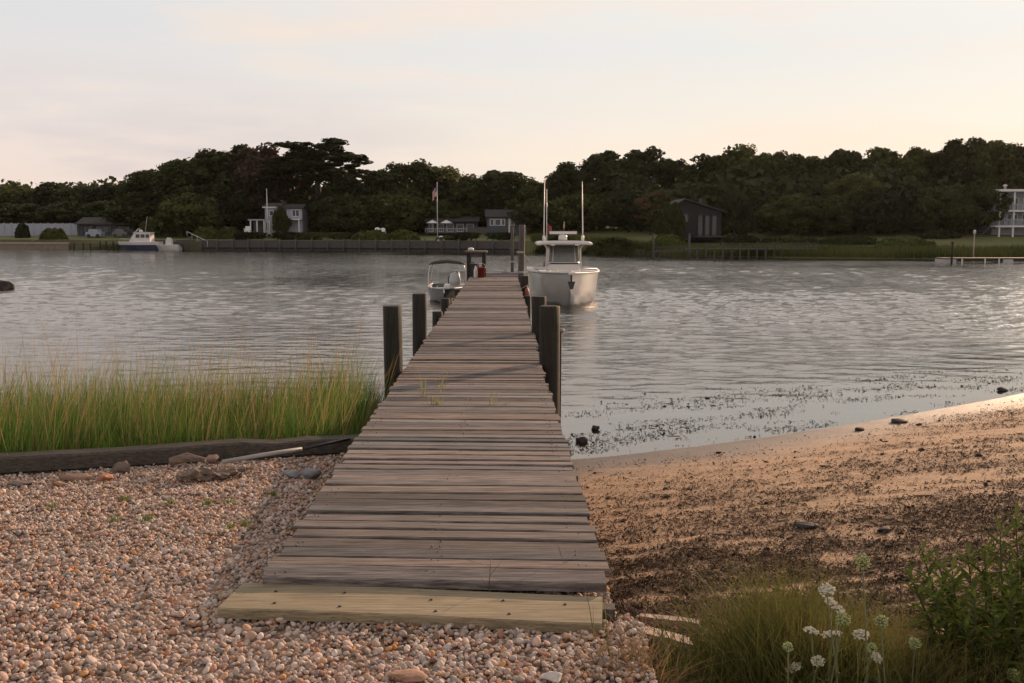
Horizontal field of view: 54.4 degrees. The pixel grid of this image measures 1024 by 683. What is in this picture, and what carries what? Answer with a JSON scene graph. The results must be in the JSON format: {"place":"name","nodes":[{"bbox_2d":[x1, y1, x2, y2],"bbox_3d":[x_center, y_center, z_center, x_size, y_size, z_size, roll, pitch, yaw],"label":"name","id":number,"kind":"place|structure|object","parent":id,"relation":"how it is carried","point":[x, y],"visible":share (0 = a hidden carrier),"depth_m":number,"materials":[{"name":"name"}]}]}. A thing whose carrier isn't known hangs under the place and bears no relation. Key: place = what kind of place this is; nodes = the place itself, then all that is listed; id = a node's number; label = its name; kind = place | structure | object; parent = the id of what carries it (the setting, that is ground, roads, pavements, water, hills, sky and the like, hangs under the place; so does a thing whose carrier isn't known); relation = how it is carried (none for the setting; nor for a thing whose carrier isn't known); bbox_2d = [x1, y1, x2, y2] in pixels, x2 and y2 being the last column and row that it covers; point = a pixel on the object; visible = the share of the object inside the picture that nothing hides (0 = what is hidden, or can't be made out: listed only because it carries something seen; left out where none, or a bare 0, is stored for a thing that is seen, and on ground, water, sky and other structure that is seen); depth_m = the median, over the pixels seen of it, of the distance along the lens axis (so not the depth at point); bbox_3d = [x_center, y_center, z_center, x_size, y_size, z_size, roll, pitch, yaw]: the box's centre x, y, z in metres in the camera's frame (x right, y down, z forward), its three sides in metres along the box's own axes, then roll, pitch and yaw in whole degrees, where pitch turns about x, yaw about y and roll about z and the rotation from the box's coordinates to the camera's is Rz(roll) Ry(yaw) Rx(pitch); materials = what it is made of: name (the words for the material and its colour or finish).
{"place":"outdoors","nodes":[
{"label":"outdoors","id":0,"kind":"place"},
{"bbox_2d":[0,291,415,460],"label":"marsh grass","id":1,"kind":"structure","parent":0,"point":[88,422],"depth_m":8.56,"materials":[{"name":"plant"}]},
{"bbox_2d":[0,452,657,682],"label":"gravel","id":2,"kind":"structure","parent":0,"point":[112,557],"depth_m":4.26,"materials":[{"name":"gravel"}]},
{"bbox_2d":[169,453,206,465],"bbox_3d":[-2.309,0.840,7.104,0.273,0.094,0.089,0,6,0],"label":"driftwood","id":3,"kind":"object","parent":2,"relation":"on","point":[182,458],"visible":1,"depth_m":7.08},
{"bbox_2d":[222,438,349,463],"bbox_3d":[-1.667,0.832,7.577,1.068,0.075,0.186,-5,8,-38],"label":"plastic pipe","id":4,"kind":"object","parent":2,"relation":"on","point":[259,455],"visible":1,"depth_m":7.46,"materials":[{"name":"plastic"}]},
{"bbox_2d":[388,669,427,682],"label":"rock","id":5,"kind":"object","parent":2,"relation":"on","point":[410,675],"visible":1,"depth_m":3.46,"materials":[{"name":"stone"}]},
{"bbox_2d":[217,583,602,634],"bbox_3d":[-0.413,1.106,4.157,1.573,0.057,0.300,1,6,6],"label":"step board","id":6,"kind":"object","parent":2,"relation":"on","point":[413,606],"visible":1,"depth_m":4.09,"materials":[{"name":"brown wood"}]},
{"bbox_2d":[0,226,1023,682],"bbox_3d":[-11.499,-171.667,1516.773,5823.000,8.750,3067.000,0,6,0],"label":"ground","id":7,"kind":"structure","parent":0,"point":[844,416],"depth_m":14.42,"materials":[{"name":"sand"}]},
{"bbox_2d":[0,182,47,222],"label":"tree","id":8,"kind":"object","parent":7,"relation":"on","point":[13,192],"visible":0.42,"depth_m":159.40,"materials":[{"name":"green plant"}]},
{"bbox_2d":[0,202,55,223],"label":"tree","id":9,"kind":"object","parent":7,"relation":"on","point":[20,211],"visible":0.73,"depth_m":147.29,"materials":[{"name":"green plant"}]},
{"bbox_2d":[0,242,69,251],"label":"seawall","id":10,"kind":"object","parent":7,"relation":"on","point":[34,245],"visible":0.82,"depth_m":122.69,"materials":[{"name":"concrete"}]},
{"bbox_2d":[0,223,77,235],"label":"white fence","id":11,"kind":"object","parent":7,"relation":"on","point":[7,229],"visible":0.59,"depth_m":136.63,"materials":[{"name":"wood"}]},
{"bbox_2d":[13,182,68,220],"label":"tree","id":12,"kind":"object","parent":7,"relation":"on","point":[44,189],"visible":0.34,"depth_m":159.04,"materials":[{"name":"green plant"}]},
{"bbox_2d":[25,201,90,223],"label":"tree","id":13,"kind":"object","parent":7,"relation":"on","point":[61,213],"visible":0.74,"depth_m":144.13,"materials":[{"name":"green plant"}]},
{"bbox_2d":[48,183,98,223],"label":"tree","id":14,"kind":"object","parent":7,"relation":"on","point":[74,193],"visible":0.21,"depth_m":156.41,"materials":[{"name":"green plant"}]},
{"bbox_2d":[69,200,114,227],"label":"tree","id":15,"kind":"object","parent":7,"relation":"on","point":[95,208],"visible":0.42,"depth_m":143.30,"materials":[{"name":"green plant"}]},
{"bbox_2d":[79,184,120,204],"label":"tree","id":16,"kind":"object","parent":7,"relation":"on","point":[103,192],"visible":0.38,"depth_m":151.97,"materials":[{"name":"green plant"}]},
{"bbox_2d":[74,217,142,235],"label":"boat shed","id":17,"kind":"object","parent":7,"relation":"on","point":[86,224],"visible":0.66,"depth_m":135.29,"materials":[{"name":"grey"}]},
{"bbox_2d":[99,197,162,232],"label":"tree","id":18,"kind":"object","parent":7,"relation":"on","point":[142,207],"visible":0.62,"depth_m":134.72,"materials":[{"name":"green plant"}]},
{"bbox_2d":[109,169,158,217],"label":"tree","id":19,"kind":"object","parent":7,"relation":"on","point":[130,187],"visible":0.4,"depth_m":139.15,"materials":[{"name":"green plant"}]},
{"bbox_2d":[138,220,193,236],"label":"hedge","id":20,"kind":"object","parent":7,"relation":"on","point":[178,230],"visible":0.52,"depth_m":130.70,"materials":[{"name":"green plant"}]},
{"bbox_2d":[142,158,211,224],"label":"tree","id":21,"kind":"object","parent":7,"relation":"on","point":[161,178],"visible":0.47,"depth_m":136.90,"materials":[{"name":"green plant"}]},
{"bbox_2d":[0,434,358,475],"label":"timber bulkhead","id":22,"kind":"object","parent":7,"relation":"on","point":[16,463],"visible":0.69,"depth_m":7.49,"materials":[{"name":"wood"}]},
{"bbox_2d":[146,192,232,235],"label":"tree","id":23,"kind":"object","parent":7,"relation":"on","point":[195,205],"visible":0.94,"depth_m":129.25,"materials":[{"name":"green plant"}]},
{"bbox_2d":[176,465,245,480],"bbox_3d":[-2.101,0.932,6.959,0.473,0.134,0.148,-5,8,-35],"label":"driftwood","id":24,"kind":"object","parent":7,"relation":"on","point":[205,474],"visible":0.99,"depth_m":6.90,"materials":[{"name":"wood"}]},
{"bbox_2d":[163,148,267,228],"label":"tree","id":25,"kind":"object","parent":7,"relation":"on","point":[219,165],"visible":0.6,"depth_m":138.84,"materials":[{"name":"green plant"}]},
{"bbox_2d":[186,186,264,230],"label":"tree","id":26,"kind":"object","parent":7,"relation":"on","point":[236,204],"visible":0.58,"depth_m":136.29,"materials":[{"name":"green plant"}]},
{"bbox_2d":[228,142,302,227],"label":"tree","id":27,"kind":"object","parent":7,"relation":"on","point":[249,163],"visible":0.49,"depth_m":138.39,"materials":[{"name":"green plant"}]},
{"bbox_2d":[233,231,300,239],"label":"hedge","id":28,"kind":"object","parent":7,"relation":"on","point":[247,235],"visible":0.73,"depth_m":119.75,"materials":[{"name":"green plant"}]},
{"bbox_2d":[248,203,307,234],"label":"white house","id":29,"kind":"structure","parent":7,"relation":"on","point":[297,214],"depth_m":127.10,"materials":[{"name":"wood"}]},
{"bbox_2d":[271,205,291,231],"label":"tree","id":30,"kind":"object","parent":7,"relation":"on","point":[281,221],"visible":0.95,"depth_m":124.91,"materials":[{"name":"green plant"}]},
{"bbox_2d":[267,146,334,203],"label":"tree","id":31,"kind":"object","parent":7,"relation":"on","point":[306,188],"visible":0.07,"depth_m":142.83,"materials":[{"name":"green plant"}]},
{"bbox_2d":[251,137,373,213],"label":"tree","id":32,"kind":"object","parent":7,"relation":"on","point":[332,152],"visible":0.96,"depth_m":132.86,"materials":[{"name":"green plant"}]},
{"bbox_2d":[295,232,353,239],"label":"hedge","id":33,"kind":"object","parent":7,"relation":"on","point":[333,235],"visible":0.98,"depth_m":118.80,"materials":[{"name":"green plant"}]},
{"bbox_2d":[315,174,376,231],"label":"tree","id":34,"kind":"object","parent":7,"relation":"on","point":[349,184],"visible":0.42,"depth_m":130.97,"materials":[{"name":"green plant"}]},
{"bbox_2d":[304,192,400,233],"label":"tree","id":35,"kind":"object","parent":7,"relation":"on","point":[360,206],"visible":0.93,"depth_m":126.45,"materials":[{"name":"green plant"}]},
{"bbox_2d":[200,239,518,253],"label":"seawall","id":36,"kind":"object","parent":7,"relation":"on","point":[364,246],"visible":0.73,"depth_m":116.35,"materials":[{"name":"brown wood"}]},
{"bbox_2d":[350,229,388,239],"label":"hedge","id":37,"kind":"object","parent":7,"relation":"on","point":[372,235],"visible":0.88,"depth_m":117.50,"materials":[{"name":"green plant"}]},
{"bbox_2d":[357,169,403,228],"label":"tree","id":38,"kind":"object","parent":7,"relation":"on","point":[368,179],"visible":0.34,"depth_m":135.03,"materials":[{"name":"green plant"}]},
{"bbox_2d":[383,305,402,398],"bbox_3d":[-1.261,0.758,10.690,0.188,2.292,0.226,2,7,21],"label":"piling","id":39,"kind":"object","parent":7,"relation":"on","point":[392,326],"visible":0.38,"depth_m":10.52,"materials":[{"name":"brown wood"}]},
{"bbox_2d":[353,191,444,232],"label":"tree","id":40,"kind":"object","parent":7,"relation":"on","point":[409,208],"visible":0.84,"depth_m":127.66,"materials":[{"name":"green plant"}]},
{"bbox_2d":[386,229,420,239],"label":"hedge","id":41,"kind":"object","parent":7,"relation":"on","point":[401,234],"visible":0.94,"depth_m":116.39,"materials":[{"name":"green plant"}]},
{"bbox_2d":[370,158,466,230],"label":"tree","id":42,"kind":"object","parent":7,"relation":"on","point":[404,174],"visible":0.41,"depth_m":133.71,"materials":[{"name":"green plant"}]},
{"bbox_2d":[412,293,426,355],"bbox_3d":[-1.285,0.438,13.884,0.212,2.212,0.233,0,6,0],"label":"piling","id":43,"kind":"object","parent":7,"relation":"on","point":[419,313],"visible":0.39,"depth_m":13.73,"materials":[{"name":"grey wood"}]},
{"bbox_2d":[398,198,465,224],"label":"tree","id":44,"kind":"object","parent":7,"relation":"on","point":[445,204],"visible":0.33,"depth_m":130.46,"materials":[{"name":"green plant"}]},
{"bbox_2d":[263,272,609,595],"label":"wooden pier","id":45,"kind":"structure","parent":7,"relation":"on","point":[418,490],"depth_m":5.86,"materials":[{"name":"brown wood"}]},
{"bbox_2d":[424,216,479,234],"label":"cottage","id":46,"kind":"structure","parent":7,"relation":"on","point":[461,223],"depth_m":128.85,"materials":[{"name":"grey"}]},
{"bbox_2d":[442,174,496,226],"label":"tree","id":47,"kind":"object","parent":7,"relation":"on","point":[458,191],"visible":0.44,"depth_m":131.53,"materials":[{"name":"green plant"}]},
{"bbox_2d":[452,232,514,240],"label":"hedge","id":48,"kind":"object","parent":7,"relation":"on","point":[462,236],"visible":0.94,"depth_m":113.53,"materials":[{"name":"green plant"}]},
{"bbox_2d":[458,170,534,226],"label":"tree","id":49,"kind":"object","parent":7,"relation":"on","point":[500,186],"visible":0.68,"depth_m":130.24,"materials":[{"name":"green plant"}]},
{"bbox_2d":[485,209,528,234],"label":"grey house","id":50,"kind":"structure","parent":7,"relation":"on","point":[494,224],"depth_m":124.17,"materials":[{"name":"wood"}]},
{"bbox_2d":[0,160,1015,234],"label":"wood undergrowth","id":51,"kind":"object","parent":7,"relation":"on","point":[704,193],"visible":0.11,"depth_m":109.79,"materials":[{"name":"green plant"}]},
{"bbox_2d":[504,180,543,230],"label":"tree","id":52,"kind":"object","parent":7,"relation":"on","point":[532,188],"visible":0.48,"depth_m":127.27,"materials":[{"name":"green plant"}]},
{"bbox_2d":[495,197,583,232],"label":"tree","id":53,"kind":"object","parent":7,"relation":"on","point":[528,206],"visible":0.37,"depth_m":123.11,"materials":[{"name":"green plant"}]},
{"bbox_2d":[539,305,559,415],"bbox_3d":[0.426,0.714,11.311,0.231,2.242,0.241,0,6,0],"label":"piling","id":54,"kind":"object","parent":7,"relation":"on","point":[549,338],"visible":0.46,"depth_m":11.16,"materials":[{"name":"brown wood"}]},
{"bbox_2d":[535,161,594,229],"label":"tree","id":55,"kind":"object","parent":7,"relation":"on","point":[558,184],"visible":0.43,"depth_m":124.15,"materials":[{"name":"green plant"}]},
{"bbox_2d":[532,190,619,231],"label":"tree","id":56,"kind":"object","parent":7,"relation":"on","point":[562,218],"visible":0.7,"depth_m":118.99,"materials":[{"name":"green plant"}]},
{"bbox_2d":[582,236,635,259],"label":"bush","id":57,"kind":"object","parent":7,"relation":"on","point":[613,246],"visible":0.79,"depth_m":98.02,"materials":[{"name":"green plant"}]},
{"bbox_2d":[568,150,650,228],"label":"tree","id":58,"kind":"object","parent":7,"relation":"on","point":[596,166],"visible":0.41,"depth_m":123.84,"materials":[{"name":"green plant"}]},
{"bbox_2d":[584,189,654,229],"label":"tree","id":59,"kind":"object","parent":7,"relation":"on","point":[605,214],"visible":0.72,"depth_m":114.65,"materials":[{"name":"green plant"}]},
{"bbox_2d":[601,146,675,190],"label":"tree","id":60,"kind":"object","parent":7,"relation":"on","point":[647,163],"visible":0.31,"depth_m":122.58,"materials":[{"name":"green plant"}]},
{"bbox_2d":[629,189,681,227],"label":"tree","id":61,"kind":"object","parent":7,"relation":"on","point":[639,201],"visible":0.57,"depth_m":110.38,"materials":[{"name":"green plant"}]},
{"bbox_2d":[627,626,693,650],"bbox_3d":[0.603,1.284,4.356,0.376,0.129,0.092,-1,6,-6],"label":"loose plank","id":62,"kind":"object","parent":7,"relation":"on","point":[657,639],"visible":0.24,"depth_m":4.33,"materials":[{"name":"wood"}]},
{"bbox_2d":[654,201,685,237],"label":"tree","id":63,"kind":"object","parent":7,"relation":"on","point":[674,217],"visible":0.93,"depth_m":97.93,"materials":[{"name":"green plant"}]},
{"bbox_2d":[640,613,699,628],"bbox_3d":[0.761,1.347,4.799,0.287,0.045,0.058,1,7,11],"label":"loose plank","id":64,"kind":"object","parent":7,"relation":"on","point":[659,618],"visible":0.58,"depth_m":4.79,"materials":[{"name":"wood"}]},
{"bbox_2d":[655,158,688,188],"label":"tree","id":65,"kind":"object","parent":7,"relation":"on","point":[674,169],"visible":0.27,"depth_m":121.20,"materials":[{"name":"green plant"}]},
{"bbox_2d":[460,543,893,655],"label":"dead twigs","id":66,"kind":"object","parent":7,"relation":"on","point":[634,608],"visible":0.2,"depth_m":4.34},
{"bbox_2d":[663,198,726,239],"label":"brown house","id":67,"kind":"structure","parent":7,"relation":"on","point":[703,221],"depth_m":99.41,"materials":[{"name":"wood"}]},
{"bbox_2d":[669,153,756,205],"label":"tree","id":68,"kind":"object","parent":7,"relation":"on","point":[702,165],"visible":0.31,"depth_m":115.45,"materials":[{"name":"green plant"}]},
{"bbox_2d":[700,143,765,201],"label":"tree","id":69,"kind":"object","parent":7,"relation":"on","point":[744,152],"visible":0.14,"depth_m":114.75,"materials":[{"name":"green plant"}]},
{"bbox_2d":[713,184,757,240],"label":"tree","id":70,"kind":"object","parent":7,"relation":"on","point":[733,218],"visible":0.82,"depth_m":99.97,"materials":[{"name":"green plant"}]},
{"bbox_2d":[720,233,759,246],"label":"bush","id":71,"kind":"object","parent":7,"relation":"on","point":[743,238],"visible":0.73,"depth_m":96.04,"materials":[{"name":"green plant"}]},
{"bbox_2d":[685,242,817,263],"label":"long pier","id":72,"kind":"structure","parent":7,"relation":"on","point":[749,248],"depth_m":88.20,"materials":[{"name":"wood"}]},
{"bbox_2d":[735,150,797,208],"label":"tree","id":73,"kind":"object","parent":7,"relation":"on","point":[764,161],"visible":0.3,"depth_m":113.25,"materials":[{"name":"green plant"}]},
{"bbox_2d":[530,232,1023,257],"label":"bank reeds","id":74,"kind":"object","parent":7,"relation":"on","point":[882,251],"visible":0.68,"depth_m":87.90,"materials":[{"name":"plant"}]},
{"bbox_2d":[758,234,818,245],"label":"bush","id":75,"kind":"object","parent":7,"relation":"on","point":[787,238],"visible":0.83,"depth_m":95.07,"materials":[{"name":"green plant"}]},
{"bbox_2d":[554,536,1023,682],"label":"beach grass","id":76,"kind":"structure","parent":7,"relation":"on","point":[757,653],"depth_m":3.79,"materials":[{"name":"plant"}]},
{"bbox_2d":[752,192,831,234],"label":"tree","id":77,"kind":"object","parent":7,"relation":"on","point":[774,215],"visible":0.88,"depth_m":101.07,"materials":[{"name":"green plant"}]},
{"bbox_2d":[562,367,1023,682],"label":"beach seaweed","id":78,"kind":"object","parent":7,"relation":"on","point":[661,565],"visible":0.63,"depth_m":6.87,"materials":[{"name":"plant"}]},
{"bbox_2d":[771,153,830,198],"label":"tree","id":79,"kind":"object","parent":7,"relation":"on","point":[796,165],"visible":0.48,"depth_m":111.06,"materials":[{"name":"green plant"}]},
{"bbox_2d":[786,196,860,236],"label":"tree","id":80,"kind":"object","parent":7,"relation":"on","point":[834,206],"visible":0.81,"depth_m":99.85,"materials":[{"name":"green plant"}]},
{"bbox_2d":[816,235,876,245],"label":"bush","id":81,"kind":"object","parent":7,"relation":"on","point":[854,240],"visible":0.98,"depth_m":94.05,"materials":[{"name":"green plant"}]},
{"bbox_2d":[824,148,878,178],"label":"tree","id":82,"kind":"object","parent":7,"relation":"on","point":[841,157],"visible":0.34,"depth_m":110.96,"materials":[{"name":"green plant"}]},
{"bbox_2d":[824,172,886,232],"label":"tree","id":83,"kind":"object","parent":7,"relation":"on","point":[855,185],"visible":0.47,"depth_m":102.18,"materials":[{"name":"green plant"}]},
{"bbox_2d":[855,553,880,682],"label":"wild carrot","id":84,"kind":"object","parent":7,"relation":"on","point":[864,564],"visible":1,"depth_m":3.44,"materials":[{"name":"plant"}]},
{"bbox_2d":[863,146,919,190],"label":"tree","id":85,"kind":"object","parent":7,"relation":"on","point":[885,158],"visible":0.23,"depth_m":111.00,"materials":[{"name":"green plant"}]},
{"bbox_2d":[841,187,954,233],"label":"tree","id":86,"kind":"object","parent":7,"relation":"on","point":[896,201],"visible":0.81,"depth_m":99.36,"materials":[{"name":"green plant"}]},
{"bbox_2d":[876,235,935,247],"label":"bush","id":87,"kind":"object","parent":7,"relation":"on","point":[911,240],"visible":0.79,"depth_m":91.06,"materials":[{"name":"green plant"}]},
{"bbox_2d":[891,146,954,227],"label":"tree","id":88,"kind":"object","parent":7,"relation":"on","point":[912,162],"visible":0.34,"depth_m":109.32,"materials":[{"name":"green plant"}]},
{"bbox_2d":[890,186,982,232],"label":"tree","id":89,"kind":"object","parent":7,"relation":"on","point":[950,198],"visible":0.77,"depth_m":98.08,"materials":[{"name":"green plant"}]},
{"bbox_2d":[917,229,962,238],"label":"bush","id":90,"kind":"object","parent":7,"relation":"on","point":[938,234],"visible":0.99,"depth_m":97.05,"materials":[{"name":"green plant"}]},
{"bbox_2d":[921,138,990,187],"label":"tree","id":91,"kind":"object","parent":7,"relation":"on","point":[952,148],"visible":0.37,"depth_m":107.41,"materials":[{"name":"green plant"}]},
{"bbox_2d":[896,502,1023,682],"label":"leafy shrub","id":92,"kind":"object","parent":7,"relation":"on","point":[998,618],"visible":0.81,"depth_m":3.79,"materials":[{"name":"green plant"}]},
{"bbox_2d":[934,180,1013,233],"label":"tree","id":93,"kind":"object","parent":7,"relation":"on","point":[978,196],"visible":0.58,"depth_m":98.14,"materials":[{"name":"green plant"}]},
{"bbox_2d":[944,136,1023,188],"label":"tree","id":94,"kind":"object","parent":7,"relation":"on","point":[991,151],"visible":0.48,"depth_m":106.75,"materials":[{"name":"green plant"}]},
{"bbox_2d":[973,184,1023,236],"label":"porch house","id":95,"kind":"structure","parent":7,"relation":"on","point":[1012,224],"depth_m":100.00,"materials":[{"name":"wood"}]},
{"bbox_2d":[979,171,1023,188],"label":"tree","id":96,"kind":"object","parent":7,"relation":"on","point":[1012,179],"visible":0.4,"depth_m":104.48,"materials":[{"name":"green plant"}]},
{"bbox_2d":[0,249,1023,405],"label":"water","id":97,"kind":"structure","parent":0,"point":[17,256],"depth_m":33.59,"materials":[{"name":"liquid"}]},
{"bbox_2d":[118,220,162,251],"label":"cabin cruiser","id":98,"kind":"object","parent":97,"relation":"on","point":[142,240],"visible":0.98,"depth_m":118.29,"materials":[{"name":"white plastic"}]},
{"bbox_2d":[427,259,466,303],"bbox_3d":[-2.287,-2.130,35.373,1.473,1.590,4.433,0,6,0],"label":"skiff","id":99,"kind":"object","parent":97,"relation":"on","point":[438,292],"visible":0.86,"depth_m":34.66,"materials":[{"name":"grey plastic"}]},
{"bbox_2d":[517,225,524,282],"bbox_3d":[0.286,-2.074,31.570,0.267,3.232,0.232,0,6,0],"label":"piling","id":100,"kind":"object","parent":97,"relation":"in","point":[521,260],"visible":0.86,"depth_m":31.41,"materials":[{"name":"grey wood"}]},
{"bbox_2d":[531,296,545,351],"bbox_3d":[0.386,0.404,14.543,0.221,2.132,0.216,0,6,0],"label":"piling","id":101,"kind":"object","parent":97,"relation":"in","point":[538,302],"visible":0.22,"depth_m":14.37,"materials":[{"name":"brown wood"}]},
{"bbox_2d":[527,180,599,314],"bbox_3d":[1.833,-3.418,35.274,2.585,4.571,8.480,0,6,0],"label":"motor boat","id":102,"kind":"object","parent":97,"relation":"on","point":[568,280],"visible":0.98,"depth_m":33.92,"materials":[{"name":"grey plastic"}]},
{"bbox_2d":[935,257,1023,265],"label":"floating dock","id":103,"kind":"object","parent":97,"relation":"on","point":[995,260],"visible":0.8,"depth_m":72.52,"materials":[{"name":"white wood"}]},
{"bbox_2d":[0,0,1023,188],"label":"sky","id":104,"kind":"structure","parent":0,"point":[90,90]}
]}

